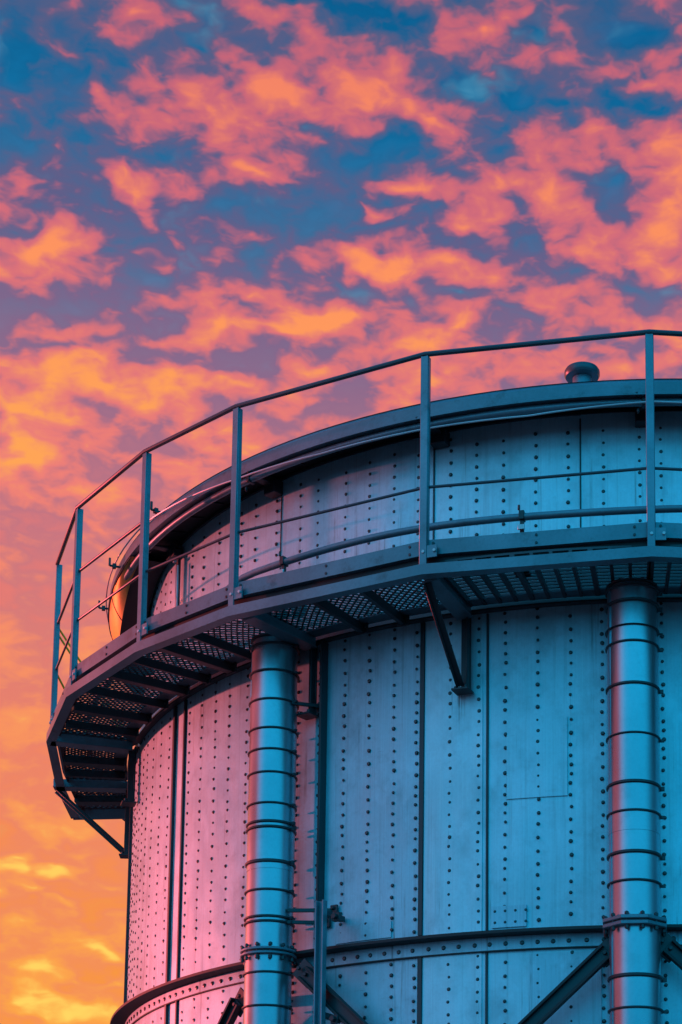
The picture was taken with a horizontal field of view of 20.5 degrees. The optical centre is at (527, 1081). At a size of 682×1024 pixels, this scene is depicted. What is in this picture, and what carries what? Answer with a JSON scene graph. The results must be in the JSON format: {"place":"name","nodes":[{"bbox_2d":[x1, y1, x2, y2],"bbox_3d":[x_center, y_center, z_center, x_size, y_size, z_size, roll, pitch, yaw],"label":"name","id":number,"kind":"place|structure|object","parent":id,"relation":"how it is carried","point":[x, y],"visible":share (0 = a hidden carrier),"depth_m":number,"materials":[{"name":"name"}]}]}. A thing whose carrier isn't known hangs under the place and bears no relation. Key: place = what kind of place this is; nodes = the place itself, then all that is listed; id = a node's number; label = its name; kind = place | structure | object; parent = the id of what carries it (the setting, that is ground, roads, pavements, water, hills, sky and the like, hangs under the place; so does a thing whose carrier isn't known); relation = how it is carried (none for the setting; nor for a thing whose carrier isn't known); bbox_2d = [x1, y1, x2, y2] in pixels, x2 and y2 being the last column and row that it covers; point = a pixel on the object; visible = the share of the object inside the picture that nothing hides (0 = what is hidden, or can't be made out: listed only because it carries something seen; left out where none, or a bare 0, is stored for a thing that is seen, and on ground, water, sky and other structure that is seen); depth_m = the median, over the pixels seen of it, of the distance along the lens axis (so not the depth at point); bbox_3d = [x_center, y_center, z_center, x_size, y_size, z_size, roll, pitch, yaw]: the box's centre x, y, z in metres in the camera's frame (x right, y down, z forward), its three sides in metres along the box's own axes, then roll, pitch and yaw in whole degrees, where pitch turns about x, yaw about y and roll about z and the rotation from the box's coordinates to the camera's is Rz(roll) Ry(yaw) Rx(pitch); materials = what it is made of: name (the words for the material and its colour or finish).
{"place":"outdoors","nodes":[
{"label":"outdoors","id":0,"kind":"place"},
{"bbox_2d":[0,0,681,1023],"label":"sky","id":1,"kind":"structure","parent":0,"point":[208,207],"materials":[{"name":"orange"}]},
{"label":"ground","id":2,"kind":"structure","parent":0,"visible":0},
{"bbox_2d":[240,633,337,1023],"bbox_3d":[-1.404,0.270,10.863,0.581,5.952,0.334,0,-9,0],"label":"downpipe","id":3,"kind":"object","parent":2,"relation":"on","point":[268,957],"visible":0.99,"depth_m":11.02,"materials":[{"name":"metal"}]},
{"bbox_2d":[313,899,344,1023],"bbox_3d":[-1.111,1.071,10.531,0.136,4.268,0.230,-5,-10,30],"label":"steel post","id":4,"kind":"object","parent":2,"relation":"on","point":[322,915],"visible":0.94,"depth_m":10.73,"materials":[{"name":"metal"}]},
{"bbox_2d":[98,361,681,1023],"bbox_3d":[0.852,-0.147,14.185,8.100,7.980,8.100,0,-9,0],"label":"storage tank","id":5,"kind":"object","parent":2,"relation":"on","point":[452,853],"visible":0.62,"depth_m":10.95,"materials":[{"name":"metal"}]},
{"bbox_2d":[217,987,243,1023],"bbox_3d":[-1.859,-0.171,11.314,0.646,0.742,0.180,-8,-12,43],"label":"angle brace","id":6,"kind":"object","parent":5,"relation":"attached to","point":[232,1012],"visible":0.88,"depth_m":11.16,"materials":[{"name":"paint"}]},
{"bbox_2d":[293,958,367,1023],"bbox_3d":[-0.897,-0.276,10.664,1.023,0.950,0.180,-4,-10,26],"label":"angle brace","id":7,"kind":"object","parent":5,"relation":"attached to","point":[303,974],"visible":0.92,"depth_m":10.73,"materials":[{"name":"paint"}]},
{"bbox_2d":[46,522,681,858],"bbox_3d":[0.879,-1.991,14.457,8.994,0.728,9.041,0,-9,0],"label":"ring walkway","id":8,"kind":"structure","parent":5,"relation":"attached to","point":[107,788],"depth_m":10.88,"materials":[{"name":"metal"}]},
{"bbox_2d":[49,329,681,723],"bbox_3d":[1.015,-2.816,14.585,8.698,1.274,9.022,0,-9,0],"label":"guardrail","id":9,"kind":"object","parent":8,"relation":"on","point":[429,551],"visible":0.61,"depth_m":10.87,"materials":[{"name":"metal"}]},
{"bbox_2d":[86,505,681,820],"bbox_3d":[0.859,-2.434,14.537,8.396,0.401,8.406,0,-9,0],"label":"conduit","id":10,"kind":"object","parent":8,"relation":"on","point":[284,562],"visible":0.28,"depth_m":10.60,"materials":[{"name":"metal"}]},
{"bbox_2d":[105,401,681,619],"bbox_3d":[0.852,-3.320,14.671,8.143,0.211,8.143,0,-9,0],"label":"rim","id":11,"kind":"object","parent":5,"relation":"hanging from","point":[159,513],"visible":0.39,"depth_m":11.02,"materials":[{"name":"metal"}]},
{"bbox_2d":[108,392,681,623],"bbox_3d":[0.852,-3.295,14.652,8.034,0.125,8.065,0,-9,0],"label":"eave pipe","id":12,"kind":"object","parent":5,"relation":"attached to","point":[439,439],"visible":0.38,"depth_m":11.13,"materials":[{"name":"metal"}]},
{"bbox_2d":[518,936,608,1023],"bbox_3d":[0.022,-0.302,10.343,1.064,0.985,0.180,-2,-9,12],"label":"angle brace","id":13,"kind":"object","parent":5,"relation":"attached to","point":[569,986],"visible":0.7,"depth_m":10.26,"materials":[{"name":"paint"}]},
{"bbox_2d":[661,932,681,969],"bbox_3d":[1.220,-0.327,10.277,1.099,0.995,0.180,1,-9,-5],"label":"angle brace","id":14,"kind":"object","parent":5,"relation":"attached to","point":[671,948],"visible":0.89,"depth_m":10.23,"materials":[{"name":"paint"}]},
{"bbox_2d":[603,577,666,1023],"bbox_3d":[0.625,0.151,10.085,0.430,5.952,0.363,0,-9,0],"label":"downpipe","id":15,"kind":"object","parent":2,"relation":"on","point":[634,925],"visible":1,"depth_m":10.22,"materials":[{"name":"metal"}]}
]}

